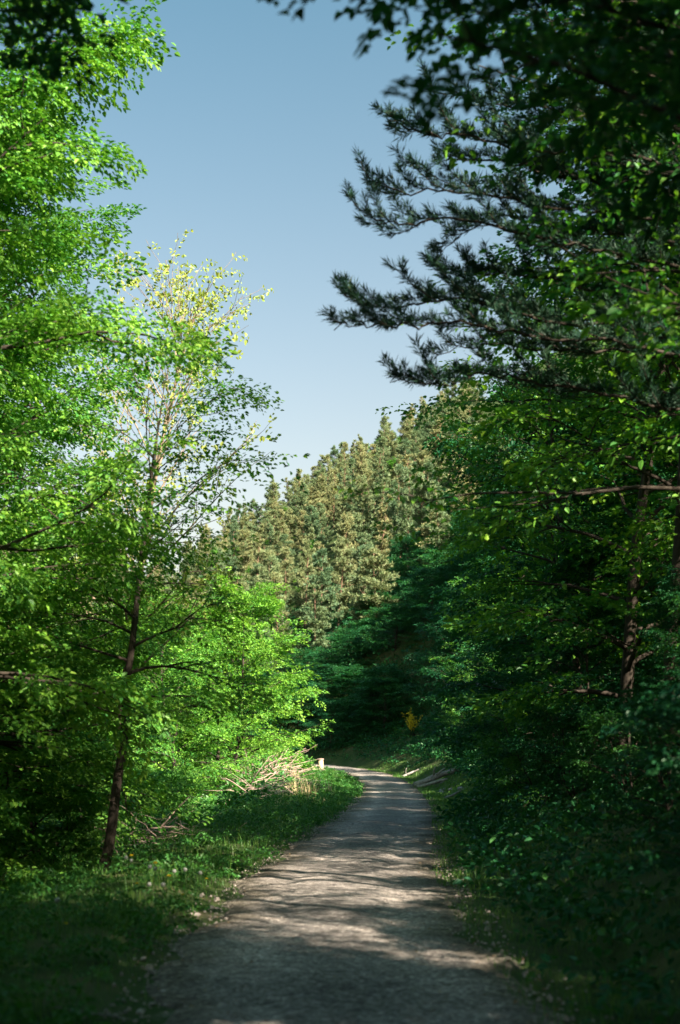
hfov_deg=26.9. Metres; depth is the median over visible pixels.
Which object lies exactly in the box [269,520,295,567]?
pine tree
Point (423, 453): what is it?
pine tree
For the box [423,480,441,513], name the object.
pine tree
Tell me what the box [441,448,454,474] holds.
pine tree
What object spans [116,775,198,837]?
shrub
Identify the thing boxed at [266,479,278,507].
pine tree
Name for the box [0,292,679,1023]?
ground
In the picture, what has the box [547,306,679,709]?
hazel tree
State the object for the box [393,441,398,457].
pine tree
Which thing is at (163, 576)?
pine tree
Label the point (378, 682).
beech tree
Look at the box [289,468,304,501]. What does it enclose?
pine tree
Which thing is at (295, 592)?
beech tree
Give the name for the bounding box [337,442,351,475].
pine tree
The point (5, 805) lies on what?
shrub
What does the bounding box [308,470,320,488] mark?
pine tree
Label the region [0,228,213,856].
beech tree
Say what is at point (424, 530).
pine tree
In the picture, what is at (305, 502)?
pine tree
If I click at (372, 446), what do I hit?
pine tree
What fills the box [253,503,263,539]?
pine tree
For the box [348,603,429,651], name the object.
beech tree
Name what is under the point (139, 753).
young beech tree
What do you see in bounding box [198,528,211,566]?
pine tree
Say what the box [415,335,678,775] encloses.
hazel tree
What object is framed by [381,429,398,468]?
pine tree
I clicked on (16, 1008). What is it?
undergrowth
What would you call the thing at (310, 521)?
pine tree
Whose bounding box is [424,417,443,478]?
pine tree
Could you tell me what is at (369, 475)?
pine tree
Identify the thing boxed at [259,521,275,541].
pine tree
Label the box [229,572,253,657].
pine tree
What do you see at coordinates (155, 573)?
pine tree
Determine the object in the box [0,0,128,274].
overhanging tree
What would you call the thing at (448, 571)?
beech tree
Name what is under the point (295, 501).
pine tree
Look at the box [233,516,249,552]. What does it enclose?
pine tree
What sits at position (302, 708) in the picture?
beech tree
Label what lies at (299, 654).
beech tree
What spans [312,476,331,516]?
pine tree
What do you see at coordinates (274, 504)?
pine tree
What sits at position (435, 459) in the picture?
pine tree
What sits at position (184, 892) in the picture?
grass tuft
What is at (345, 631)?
beech tree
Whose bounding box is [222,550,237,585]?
pine tree
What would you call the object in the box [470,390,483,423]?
pine tree
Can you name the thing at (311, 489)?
pine tree
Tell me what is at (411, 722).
flowering broom
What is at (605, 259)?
hazel tree
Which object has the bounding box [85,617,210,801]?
beech tree
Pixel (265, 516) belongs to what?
pine tree
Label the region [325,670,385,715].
beech tree
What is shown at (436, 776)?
fallen log
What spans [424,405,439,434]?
pine tree
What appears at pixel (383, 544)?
pine tree
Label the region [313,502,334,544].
pine tree
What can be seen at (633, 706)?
shrub
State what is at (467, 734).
shrub
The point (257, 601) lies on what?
young beech tree
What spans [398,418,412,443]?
pine tree
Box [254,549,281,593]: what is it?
pine tree
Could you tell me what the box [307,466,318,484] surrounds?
pine tree
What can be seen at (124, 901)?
grass tuft
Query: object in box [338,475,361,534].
pine tree
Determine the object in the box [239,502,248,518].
pine tree
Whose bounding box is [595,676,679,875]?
shrub
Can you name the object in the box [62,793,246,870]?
brushwood pile
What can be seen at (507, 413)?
hazel tree
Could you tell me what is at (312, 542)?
beech tree
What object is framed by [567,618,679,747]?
shrub
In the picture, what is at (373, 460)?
pine tree
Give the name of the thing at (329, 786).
grass tuft
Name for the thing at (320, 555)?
pine tree
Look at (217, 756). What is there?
beech tree
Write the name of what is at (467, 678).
hazel tree
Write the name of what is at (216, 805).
undergrowth
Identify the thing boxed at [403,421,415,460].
pine tree
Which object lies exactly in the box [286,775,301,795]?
grass tuft
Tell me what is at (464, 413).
pine tree
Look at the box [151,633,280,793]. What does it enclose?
beech tree
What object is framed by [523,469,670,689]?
hazel tree
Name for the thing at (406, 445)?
pine tree
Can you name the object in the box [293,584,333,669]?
pine tree
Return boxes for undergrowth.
[0,764,364,1023]
[2,749,314,903]
[291,631,679,1023]
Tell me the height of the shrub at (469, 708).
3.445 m
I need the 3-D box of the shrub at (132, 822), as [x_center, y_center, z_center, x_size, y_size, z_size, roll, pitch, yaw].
[-5.070,6.809,30.302,3.654,3.155,3.315,2,-10,-10]
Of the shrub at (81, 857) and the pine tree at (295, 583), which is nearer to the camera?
the shrub at (81, 857)
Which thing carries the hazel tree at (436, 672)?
on the ground at (156, 1014)
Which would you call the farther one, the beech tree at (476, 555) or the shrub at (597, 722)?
the beech tree at (476, 555)
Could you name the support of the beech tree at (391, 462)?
on the ground at (156, 1014)
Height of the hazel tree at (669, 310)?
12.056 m
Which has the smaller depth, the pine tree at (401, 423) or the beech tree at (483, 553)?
the beech tree at (483, 553)
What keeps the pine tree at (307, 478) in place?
on the ground at (156, 1014)
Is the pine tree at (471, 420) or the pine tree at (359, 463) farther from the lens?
the pine tree at (359, 463)
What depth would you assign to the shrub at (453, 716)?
85.76 m
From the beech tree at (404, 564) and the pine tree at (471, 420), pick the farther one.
the pine tree at (471, 420)
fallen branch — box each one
[402,768,420,776]
[444,790,461,798]
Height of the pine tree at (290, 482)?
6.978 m
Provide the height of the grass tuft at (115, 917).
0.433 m
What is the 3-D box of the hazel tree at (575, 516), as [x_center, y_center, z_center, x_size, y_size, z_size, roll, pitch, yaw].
[7.873,1.035,37.539,7.116,9.048,7.002,-1,-10,6]
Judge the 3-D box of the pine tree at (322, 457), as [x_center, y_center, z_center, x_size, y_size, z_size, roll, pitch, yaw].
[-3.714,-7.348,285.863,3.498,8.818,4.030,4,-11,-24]
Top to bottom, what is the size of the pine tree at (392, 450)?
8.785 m
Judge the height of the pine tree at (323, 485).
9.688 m
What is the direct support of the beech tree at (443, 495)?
on the ground at (156, 1014)
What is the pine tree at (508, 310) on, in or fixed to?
on the ground at (156, 1014)
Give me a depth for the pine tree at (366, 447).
255.85 m
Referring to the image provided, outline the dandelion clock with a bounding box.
[55,897,60,932]
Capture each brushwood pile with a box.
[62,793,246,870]
[198,758,317,807]
[213,745,323,798]
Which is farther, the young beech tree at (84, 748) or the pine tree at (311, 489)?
the pine tree at (311, 489)
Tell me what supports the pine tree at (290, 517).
on the ground at (156, 1014)
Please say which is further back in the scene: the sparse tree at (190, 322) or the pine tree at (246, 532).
the pine tree at (246, 532)
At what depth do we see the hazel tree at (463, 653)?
65.58 m
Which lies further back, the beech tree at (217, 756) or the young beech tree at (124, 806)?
the beech tree at (217, 756)
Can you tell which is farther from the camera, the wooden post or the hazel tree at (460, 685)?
the wooden post
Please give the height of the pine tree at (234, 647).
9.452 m
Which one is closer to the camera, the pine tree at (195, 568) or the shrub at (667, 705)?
the shrub at (667, 705)
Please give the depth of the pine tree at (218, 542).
229.00 m
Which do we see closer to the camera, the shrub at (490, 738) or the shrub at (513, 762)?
the shrub at (513, 762)
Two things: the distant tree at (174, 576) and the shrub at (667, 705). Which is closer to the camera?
the shrub at (667, 705)
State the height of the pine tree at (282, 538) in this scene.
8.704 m
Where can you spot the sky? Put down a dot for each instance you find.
(244, 139)
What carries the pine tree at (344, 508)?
on the ground at (156, 1014)
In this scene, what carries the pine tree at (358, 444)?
on the ground at (156, 1014)
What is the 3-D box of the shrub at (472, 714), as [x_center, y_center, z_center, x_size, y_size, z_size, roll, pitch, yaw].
[6.048,6.965,45.638,3.693,3.158,3.672,5,-11,-26]
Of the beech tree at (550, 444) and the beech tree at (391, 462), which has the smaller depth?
the beech tree at (550, 444)
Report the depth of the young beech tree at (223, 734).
61.40 m
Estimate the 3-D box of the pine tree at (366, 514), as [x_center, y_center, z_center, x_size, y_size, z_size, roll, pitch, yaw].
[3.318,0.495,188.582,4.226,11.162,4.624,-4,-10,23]
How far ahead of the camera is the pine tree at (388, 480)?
185.42 m
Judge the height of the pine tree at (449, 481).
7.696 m
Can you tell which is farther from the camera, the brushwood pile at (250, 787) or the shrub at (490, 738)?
the brushwood pile at (250, 787)
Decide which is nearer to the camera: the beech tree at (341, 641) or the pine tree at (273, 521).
the beech tree at (341, 641)
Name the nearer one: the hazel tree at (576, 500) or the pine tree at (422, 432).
the hazel tree at (576, 500)
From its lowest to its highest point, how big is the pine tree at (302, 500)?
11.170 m
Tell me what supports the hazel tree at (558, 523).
on the ground at (156, 1014)
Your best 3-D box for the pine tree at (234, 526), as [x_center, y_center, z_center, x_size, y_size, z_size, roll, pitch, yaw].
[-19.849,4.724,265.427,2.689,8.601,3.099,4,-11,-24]
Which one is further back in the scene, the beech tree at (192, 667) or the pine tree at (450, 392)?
the pine tree at (450, 392)
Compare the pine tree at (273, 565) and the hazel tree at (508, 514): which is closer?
the hazel tree at (508, 514)
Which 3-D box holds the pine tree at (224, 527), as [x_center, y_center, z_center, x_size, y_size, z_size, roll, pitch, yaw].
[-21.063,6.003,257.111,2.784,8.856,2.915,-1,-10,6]
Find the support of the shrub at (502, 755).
on the ground at (156, 1014)
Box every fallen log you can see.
[413,766,458,787]
[417,777,447,787]
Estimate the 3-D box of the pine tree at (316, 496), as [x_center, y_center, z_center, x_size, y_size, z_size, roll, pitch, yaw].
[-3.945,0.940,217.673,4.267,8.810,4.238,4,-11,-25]
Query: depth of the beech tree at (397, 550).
147.21 m
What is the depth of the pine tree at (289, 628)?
151.67 m
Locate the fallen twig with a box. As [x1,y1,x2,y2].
[51,1006,130,1019]
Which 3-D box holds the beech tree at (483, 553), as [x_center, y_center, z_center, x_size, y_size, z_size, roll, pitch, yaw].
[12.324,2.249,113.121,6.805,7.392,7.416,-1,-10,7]
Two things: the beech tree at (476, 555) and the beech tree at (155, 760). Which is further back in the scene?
the beech tree at (476, 555)
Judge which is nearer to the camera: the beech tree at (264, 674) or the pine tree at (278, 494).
the beech tree at (264, 674)
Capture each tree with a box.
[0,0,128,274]
[0,0,272,784]
[0,74,221,795]
[0,156,205,835]
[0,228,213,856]
[0,306,309,872]
[0,603,124,892]
[0,660,157,869]
[0,663,167,860]
[0,678,149,876]
[7,644,130,859]
[21,229,281,864]
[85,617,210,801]
[92,669,155,807]
[97,584,305,809]
[104,682,210,818]
[106,651,197,786]
[143,566,335,792]
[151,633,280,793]
[153,559,164,598]
[155,614,288,786]
[156,564,170,598]
[166,565,176,591]
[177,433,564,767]
[177,540,192,573]
[180,576,207,654]
[187,549,203,580]
[190,554,206,585]
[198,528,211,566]
[202,524,212,548]
[202,545,217,584]
[204,540,226,578]
[206,548,228,596]
[210,563,223,592]
[218,521,227,540]
[220,529,228,565]
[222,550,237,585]
[224,506,233,537]
[227,521,239,553]
[227,610,260,676]
[228,669,285,700]
[229,515,238,555]
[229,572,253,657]
[231,708,276,743]
[233,502,242,526]
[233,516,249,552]
[234,528,252,574]
[235,511,247,548]
[237,540,248,576]
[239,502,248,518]
[239,541,257,580]
[243,521,255,542]
[243,523,266,588]
[244,566,255,582]
[245,562,263,592]
[247,512,258,531]
[247,598,286,687]
[248,498,259,520]
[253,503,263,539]
[253,532,267,566]
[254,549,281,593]
[257,0,679,244]
[257,555,291,631]
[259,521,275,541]
[260,492,269,513]
[261,511,268,522]
[263,509,278,548]
[263,510,274,531]
[263,530,288,579]
[264,519,275,572]
[264,571,297,670]
[265,482,279,509]
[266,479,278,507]
[267,534,296,593]
[268,579,292,651]
[269,501,279,523]
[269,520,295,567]
[271,693,322,726]
[274,509,288,540]
[274,647,326,685]
[275,492,283,509]
[275,501,289,526]
[279,546,297,604]
[280,507,299,557]
[281,477,291,506]
[283,477,298,505]
[283,506,296,537]
[283,680,310,691]
[288,495,298,529]
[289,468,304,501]
[289,526,319,635]
[289,579,309,607]
[289,696,371,750]
[290,552,332,597]
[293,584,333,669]
[294,480,308,528]
[294,510,309,548]
[295,482,310,535]
[295,483,309,527]
[295,647,355,688]
[297,548,344,640]
[298,505,328,556]
[299,663,370,709]
[300,474,312,499]
[301,539,324,552]
[302,490,327,538]
[302,633,378,669]
[304,542,336,612]
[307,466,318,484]
[307,486,313,502]
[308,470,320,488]
[310,541,330,568]
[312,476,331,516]
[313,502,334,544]
[315,0,679,416]
[316,454,325,474]
[316,472,332,527]
[317,462,327,481]
[322,454,333,501]
[322,536,362,625]
[323,468,340,528]
[325,627,368,662]
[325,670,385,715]
[327,445,339,480]
[330,453,345,496]
[333,12,679,550]
[333,442,348,467]
[333,488,352,536]
[334,460,350,520]
[334,467,351,518]
[334,511,359,606]
[336,512,376,585]
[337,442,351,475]
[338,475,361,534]
[339,676,427,732]
[343,590,402,630]
[343,662,413,717]
[345,531,373,616]
[346,440,355,463]
[346,458,362,504]
[348,547,399,632]
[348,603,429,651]
[351,441,365,463]
[351,448,359,474]
[351,454,375,501]
[351,475,375,534]
[352,526,386,595]
[353,445,371,493]
[353,512,364,564]
[356,616,390,645]
[359,469,374,511]
[363,443,370,462]
[365,614,408,649]
[367,451,387,512]
[368,443,376,455]
[369,438,386,476]
[369,457,375,483]
[371,436,391,478]
[371,476,390,547]
[372,464,387,514]
[373,494,393,558]
[374,415,389,443]
[375,277,675,756]
[375,416,392,441]
[375,463,397,527]
[375,534,420,582]
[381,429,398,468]
[382,463,413,568]
[384,0,679,475]
[386,435,396,473]
[386,457,396,479]
[387,467,420,550]
[388,454,402,506]
[388,539,419,575]
[388,558,424,594]
[389,565,451,622]
[392,543,450,601]
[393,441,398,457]
[394,454,412,515]
[394,548,459,605]
[396,411,406,437]
[396,567,448,626]
[397,444,415,475]
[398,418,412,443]
[399,438,411,464]
[400,94,679,778]
[400,403,415,443]
[402,472,436,561]
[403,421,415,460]
[404,582,488,728]
[407,460,416,496]
[407,599,473,674]
[408,430,424,467]
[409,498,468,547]
[411,413,425,453]
[411,557,472,628]
[413,445,430,475]
[413,512,449,567]
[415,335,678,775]
[416,396,428,419]
[417,401,429,435]
[419,462,443,517]
[420,417,442,448]
[420,484,452,577]
[423,406,435,449]
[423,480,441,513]
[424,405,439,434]
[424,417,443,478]
[424,452,450,487]
[426,491,458,504]
[428,457,447,493]
[428,577,499,736]
[436,506,463,550]
[436,556,491,672]
[437,396,447,433]
[439,458,455,495]
[440,549,471,601]
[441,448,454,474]
[442,382,453,409]
[442,408,458,463]
[444,511,469,556]
[444,595,523,735]
[445,483,610,759]
[447,407,463,456]
[447,446,467,490]
[447,500,518,568]
[447,504,474,551]
[448,430,486,539]
[450,0,679,362]
[450,383,460,397]
[453,557,538,710]
[455,12,679,324]
[455,55,679,774]
[455,498,515,557]
[457,389,470,434]
[458,440,642,756]
[461,381,477,411]
[461,383,472,415]
[462,417,484,446]
[466,573,540,709]
[469,547,539,678]
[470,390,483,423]
[471,382,486,404]
[477,491,547,558]
[477,589,547,743]
[486,0,679,334]
[488,504,653,700]
[504,386,662,696]
[504,531,662,782]
[512,397,679,711]
[517,374,596,548]
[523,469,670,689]
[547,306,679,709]
[584,231,679,620]
[613,564,679,767]
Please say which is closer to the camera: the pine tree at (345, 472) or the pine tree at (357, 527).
the pine tree at (357, 527)
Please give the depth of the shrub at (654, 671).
21.63 m
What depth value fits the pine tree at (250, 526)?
235.13 m
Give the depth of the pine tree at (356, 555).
144.94 m
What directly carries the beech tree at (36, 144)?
on the ground at (156, 1014)
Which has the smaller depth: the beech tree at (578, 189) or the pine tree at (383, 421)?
the beech tree at (578, 189)
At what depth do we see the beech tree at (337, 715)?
103.85 m
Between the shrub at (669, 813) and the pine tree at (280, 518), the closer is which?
the shrub at (669, 813)
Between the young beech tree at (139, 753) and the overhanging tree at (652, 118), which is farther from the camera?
the young beech tree at (139, 753)
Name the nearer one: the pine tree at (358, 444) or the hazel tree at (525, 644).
the hazel tree at (525, 644)
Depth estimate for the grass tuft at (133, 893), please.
15.04 m
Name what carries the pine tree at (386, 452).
on the ground at (156, 1014)
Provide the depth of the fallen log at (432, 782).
68.32 m
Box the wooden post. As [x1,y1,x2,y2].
[318,759,323,767]
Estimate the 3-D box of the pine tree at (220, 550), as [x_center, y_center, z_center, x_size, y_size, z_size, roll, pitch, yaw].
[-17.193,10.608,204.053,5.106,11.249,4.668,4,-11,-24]
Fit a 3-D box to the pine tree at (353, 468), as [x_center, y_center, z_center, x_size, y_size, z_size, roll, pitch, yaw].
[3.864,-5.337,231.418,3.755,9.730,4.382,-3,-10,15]
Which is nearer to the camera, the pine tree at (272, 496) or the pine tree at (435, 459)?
the pine tree at (435, 459)
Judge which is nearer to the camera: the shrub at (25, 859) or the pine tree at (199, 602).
the shrub at (25, 859)
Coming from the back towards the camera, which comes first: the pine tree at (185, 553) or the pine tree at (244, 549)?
the pine tree at (185, 553)
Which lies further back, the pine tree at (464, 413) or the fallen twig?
the pine tree at (464, 413)
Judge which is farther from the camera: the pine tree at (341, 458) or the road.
the pine tree at (341, 458)
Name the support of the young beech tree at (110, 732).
on the ground at (156, 1014)
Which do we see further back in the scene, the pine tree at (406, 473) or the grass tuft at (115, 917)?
the pine tree at (406, 473)
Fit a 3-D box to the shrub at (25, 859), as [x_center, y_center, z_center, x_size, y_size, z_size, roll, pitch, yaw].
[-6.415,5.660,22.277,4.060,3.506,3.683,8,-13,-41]
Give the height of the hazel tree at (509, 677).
9.613 m
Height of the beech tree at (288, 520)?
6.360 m
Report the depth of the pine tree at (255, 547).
198.79 m
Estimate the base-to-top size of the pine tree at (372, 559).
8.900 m
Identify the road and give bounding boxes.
[145,759,577,1023]
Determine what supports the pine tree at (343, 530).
on the ground at (156, 1014)
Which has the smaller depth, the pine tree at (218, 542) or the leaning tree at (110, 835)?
the leaning tree at (110, 835)
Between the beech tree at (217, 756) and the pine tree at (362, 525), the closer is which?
the beech tree at (217, 756)
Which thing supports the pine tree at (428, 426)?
on the ground at (156, 1014)
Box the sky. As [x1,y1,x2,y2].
[0,0,675,580]
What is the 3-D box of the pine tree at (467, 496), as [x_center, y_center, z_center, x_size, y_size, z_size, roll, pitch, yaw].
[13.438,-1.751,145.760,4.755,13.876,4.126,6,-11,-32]
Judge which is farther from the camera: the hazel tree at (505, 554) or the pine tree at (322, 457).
the pine tree at (322, 457)
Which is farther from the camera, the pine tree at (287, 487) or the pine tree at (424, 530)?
the pine tree at (287, 487)
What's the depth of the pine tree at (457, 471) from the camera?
167.29 m
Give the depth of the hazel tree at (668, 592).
19.79 m
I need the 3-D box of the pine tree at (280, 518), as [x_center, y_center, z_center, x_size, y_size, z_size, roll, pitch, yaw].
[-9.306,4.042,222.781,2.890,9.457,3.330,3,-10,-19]
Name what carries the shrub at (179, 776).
on the ground at (156, 1014)
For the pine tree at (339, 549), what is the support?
on the ground at (156, 1014)
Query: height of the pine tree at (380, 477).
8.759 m
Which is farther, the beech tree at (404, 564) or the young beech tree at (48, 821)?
the beech tree at (404, 564)
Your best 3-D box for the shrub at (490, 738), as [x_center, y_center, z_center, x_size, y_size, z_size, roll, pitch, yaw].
[4.983,6.511,38.389,2.851,2.417,3.455,-3,-10,18]
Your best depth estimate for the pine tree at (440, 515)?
136.73 m
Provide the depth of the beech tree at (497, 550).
104.22 m
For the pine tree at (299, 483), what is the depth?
237.86 m
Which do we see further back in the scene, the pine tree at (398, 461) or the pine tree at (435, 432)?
the pine tree at (435, 432)
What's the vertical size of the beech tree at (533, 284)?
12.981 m
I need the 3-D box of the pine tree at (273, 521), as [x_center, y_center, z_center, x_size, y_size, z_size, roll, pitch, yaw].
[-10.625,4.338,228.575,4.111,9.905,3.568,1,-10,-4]
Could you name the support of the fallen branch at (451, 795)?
on the ground at (156, 1014)
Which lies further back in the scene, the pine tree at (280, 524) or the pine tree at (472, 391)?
the pine tree at (472, 391)
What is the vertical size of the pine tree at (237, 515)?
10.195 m
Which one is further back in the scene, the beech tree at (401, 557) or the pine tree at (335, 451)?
the pine tree at (335, 451)
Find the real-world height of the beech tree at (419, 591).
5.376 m
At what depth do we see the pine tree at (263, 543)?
217.64 m
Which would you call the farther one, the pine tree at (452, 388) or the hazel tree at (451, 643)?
the pine tree at (452, 388)
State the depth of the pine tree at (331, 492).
224.43 m
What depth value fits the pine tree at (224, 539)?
235.24 m
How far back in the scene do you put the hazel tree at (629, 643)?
24.62 m
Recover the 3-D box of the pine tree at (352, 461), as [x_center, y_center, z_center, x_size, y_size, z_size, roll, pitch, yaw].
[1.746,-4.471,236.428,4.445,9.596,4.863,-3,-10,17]
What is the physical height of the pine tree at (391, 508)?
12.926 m
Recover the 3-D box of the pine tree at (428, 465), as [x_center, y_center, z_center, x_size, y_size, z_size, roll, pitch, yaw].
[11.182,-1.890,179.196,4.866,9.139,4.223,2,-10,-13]
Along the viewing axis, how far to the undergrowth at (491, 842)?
16.47 m
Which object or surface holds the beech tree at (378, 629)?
on the ground at (156, 1014)
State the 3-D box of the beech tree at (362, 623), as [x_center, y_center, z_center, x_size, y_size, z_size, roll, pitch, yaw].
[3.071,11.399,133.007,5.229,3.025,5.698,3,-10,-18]
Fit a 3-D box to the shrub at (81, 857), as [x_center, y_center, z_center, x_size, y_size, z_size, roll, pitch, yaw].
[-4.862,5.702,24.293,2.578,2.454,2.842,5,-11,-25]
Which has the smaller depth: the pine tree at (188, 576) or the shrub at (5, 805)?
the shrub at (5, 805)
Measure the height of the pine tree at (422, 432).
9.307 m
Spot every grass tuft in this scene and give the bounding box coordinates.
[93,888,124,934]
[109,877,140,925]
[125,880,143,901]
[180,875,199,898]
[272,787,291,796]
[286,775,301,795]
[292,776,316,797]
[317,778,334,792]
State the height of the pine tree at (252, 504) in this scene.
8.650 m
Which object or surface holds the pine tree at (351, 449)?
on the ground at (156, 1014)
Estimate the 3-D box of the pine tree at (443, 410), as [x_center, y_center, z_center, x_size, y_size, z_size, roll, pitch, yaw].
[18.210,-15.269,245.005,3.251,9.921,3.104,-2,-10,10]
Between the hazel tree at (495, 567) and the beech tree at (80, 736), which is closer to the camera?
the beech tree at (80, 736)
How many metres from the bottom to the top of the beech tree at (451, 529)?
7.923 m
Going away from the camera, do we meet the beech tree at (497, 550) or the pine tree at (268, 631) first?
the beech tree at (497, 550)
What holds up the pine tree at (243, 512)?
on the ground at (156, 1014)
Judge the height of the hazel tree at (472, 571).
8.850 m
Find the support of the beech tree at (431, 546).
on the ground at (156, 1014)
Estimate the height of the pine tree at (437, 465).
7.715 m
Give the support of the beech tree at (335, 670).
on the ground at (156, 1014)
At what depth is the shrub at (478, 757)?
52.05 m
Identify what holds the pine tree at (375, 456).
on the ground at (156, 1014)
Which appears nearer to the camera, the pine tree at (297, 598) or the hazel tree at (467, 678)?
the hazel tree at (467, 678)
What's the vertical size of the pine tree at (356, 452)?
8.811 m
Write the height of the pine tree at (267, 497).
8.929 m
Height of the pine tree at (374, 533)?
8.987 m
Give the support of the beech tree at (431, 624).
on the ground at (156, 1014)
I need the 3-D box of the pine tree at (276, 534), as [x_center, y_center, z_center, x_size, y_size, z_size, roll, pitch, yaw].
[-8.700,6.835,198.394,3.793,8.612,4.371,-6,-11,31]
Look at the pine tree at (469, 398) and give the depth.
249.44 m
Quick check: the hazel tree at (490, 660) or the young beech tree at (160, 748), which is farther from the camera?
the hazel tree at (490, 660)
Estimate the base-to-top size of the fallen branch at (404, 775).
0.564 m
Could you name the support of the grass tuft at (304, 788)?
on the ground at (156, 1014)
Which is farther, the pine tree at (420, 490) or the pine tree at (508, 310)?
the pine tree at (420, 490)
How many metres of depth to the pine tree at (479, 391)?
274.72 m
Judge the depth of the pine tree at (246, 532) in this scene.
230.30 m
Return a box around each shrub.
[0,768,77,894]
[0,774,124,886]
[0,780,74,895]
[36,765,187,873]
[92,754,221,856]
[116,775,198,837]
[433,692,479,756]
[435,702,471,740]
[449,711,487,757]
[454,696,501,759]
[462,703,516,763]
[463,679,549,754]
[466,710,564,787]
[469,694,610,811]
[469,700,593,804]
[502,695,634,806]
[551,705,679,808]
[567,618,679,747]
[580,684,679,830]
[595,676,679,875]
[640,564,679,700]
[648,729,679,819]
[662,596,679,652]
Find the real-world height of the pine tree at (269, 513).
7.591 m
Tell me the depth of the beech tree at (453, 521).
140.16 m
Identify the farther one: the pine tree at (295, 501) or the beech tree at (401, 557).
the pine tree at (295, 501)
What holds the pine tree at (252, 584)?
on the ground at (156, 1014)
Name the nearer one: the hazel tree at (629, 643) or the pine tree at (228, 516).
the hazel tree at (629, 643)
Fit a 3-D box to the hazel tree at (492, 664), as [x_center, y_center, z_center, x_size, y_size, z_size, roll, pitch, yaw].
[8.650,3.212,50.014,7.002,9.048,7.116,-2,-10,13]
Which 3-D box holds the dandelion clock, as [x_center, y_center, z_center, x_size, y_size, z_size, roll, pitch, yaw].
[-2.405,3.465,12.085,0.052,0.372,0.049,-5,-11,27]
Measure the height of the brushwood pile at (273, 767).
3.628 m
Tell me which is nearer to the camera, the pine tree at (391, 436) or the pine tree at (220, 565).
the pine tree at (220, 565)
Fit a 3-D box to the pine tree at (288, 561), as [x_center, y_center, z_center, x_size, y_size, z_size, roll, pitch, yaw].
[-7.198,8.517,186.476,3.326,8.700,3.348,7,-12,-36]
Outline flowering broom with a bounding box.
[402,708,422,735]
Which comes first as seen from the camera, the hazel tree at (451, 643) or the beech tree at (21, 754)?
the beech tree at (21, 754)
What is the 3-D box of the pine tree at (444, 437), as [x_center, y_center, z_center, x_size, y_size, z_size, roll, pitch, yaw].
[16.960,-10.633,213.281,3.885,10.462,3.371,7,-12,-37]
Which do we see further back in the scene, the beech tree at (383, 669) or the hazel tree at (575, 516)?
the beech tree at (383, 669)
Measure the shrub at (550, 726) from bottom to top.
2.010 m
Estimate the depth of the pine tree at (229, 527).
268.18 m
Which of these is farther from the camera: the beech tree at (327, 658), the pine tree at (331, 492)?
the pine tree at (331, 492)
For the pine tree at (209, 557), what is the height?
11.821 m
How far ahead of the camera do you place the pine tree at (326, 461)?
259.76 m
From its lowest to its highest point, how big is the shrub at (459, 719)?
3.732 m
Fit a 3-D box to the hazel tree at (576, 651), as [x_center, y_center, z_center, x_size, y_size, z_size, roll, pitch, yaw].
[4.815,2.698,26.446,3.516,4.750,3.460,-1,-10,6]
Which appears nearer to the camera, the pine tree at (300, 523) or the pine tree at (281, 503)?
the pine tree at (300, 523)
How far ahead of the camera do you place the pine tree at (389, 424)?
284.65 m
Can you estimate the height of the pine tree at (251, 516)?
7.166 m
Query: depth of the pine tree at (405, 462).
194.72 m
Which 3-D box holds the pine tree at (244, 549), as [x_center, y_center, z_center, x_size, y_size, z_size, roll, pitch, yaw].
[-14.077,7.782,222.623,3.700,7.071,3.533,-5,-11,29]
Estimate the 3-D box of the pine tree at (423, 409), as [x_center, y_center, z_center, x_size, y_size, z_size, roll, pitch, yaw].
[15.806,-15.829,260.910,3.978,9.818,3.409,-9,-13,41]
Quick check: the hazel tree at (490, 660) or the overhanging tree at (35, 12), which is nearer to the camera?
the overhanging tree at (35, 12)
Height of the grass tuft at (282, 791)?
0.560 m
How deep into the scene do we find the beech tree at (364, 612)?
134.80 m
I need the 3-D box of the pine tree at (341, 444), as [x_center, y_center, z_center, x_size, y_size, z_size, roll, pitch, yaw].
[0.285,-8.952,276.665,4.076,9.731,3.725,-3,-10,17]
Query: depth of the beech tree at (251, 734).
110.82 m
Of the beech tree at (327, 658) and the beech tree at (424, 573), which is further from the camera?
the beech tree at (327, 658)
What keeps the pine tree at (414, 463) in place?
on the ground at (156, 1014)
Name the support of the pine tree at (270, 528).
on the ground at (156, 1014)
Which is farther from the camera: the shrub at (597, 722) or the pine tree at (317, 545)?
the pine tree at (317, 545)
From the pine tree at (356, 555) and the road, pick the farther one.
the pine tree at (356, 555)
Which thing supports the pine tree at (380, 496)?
on the ground at (156, 1014)
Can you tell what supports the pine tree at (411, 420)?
on the ground at (156, 1014)
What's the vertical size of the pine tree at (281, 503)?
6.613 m
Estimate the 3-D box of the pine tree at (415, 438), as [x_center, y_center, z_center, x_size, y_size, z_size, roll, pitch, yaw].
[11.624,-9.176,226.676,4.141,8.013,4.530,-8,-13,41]
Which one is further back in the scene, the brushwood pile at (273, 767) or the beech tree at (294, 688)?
the beech tree at (294, 688)
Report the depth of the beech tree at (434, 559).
129.71 m
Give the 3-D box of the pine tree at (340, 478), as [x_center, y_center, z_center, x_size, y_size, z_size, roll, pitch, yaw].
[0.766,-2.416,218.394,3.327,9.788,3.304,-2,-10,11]
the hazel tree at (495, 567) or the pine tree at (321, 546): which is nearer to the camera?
the hazel tree at (495, 567)

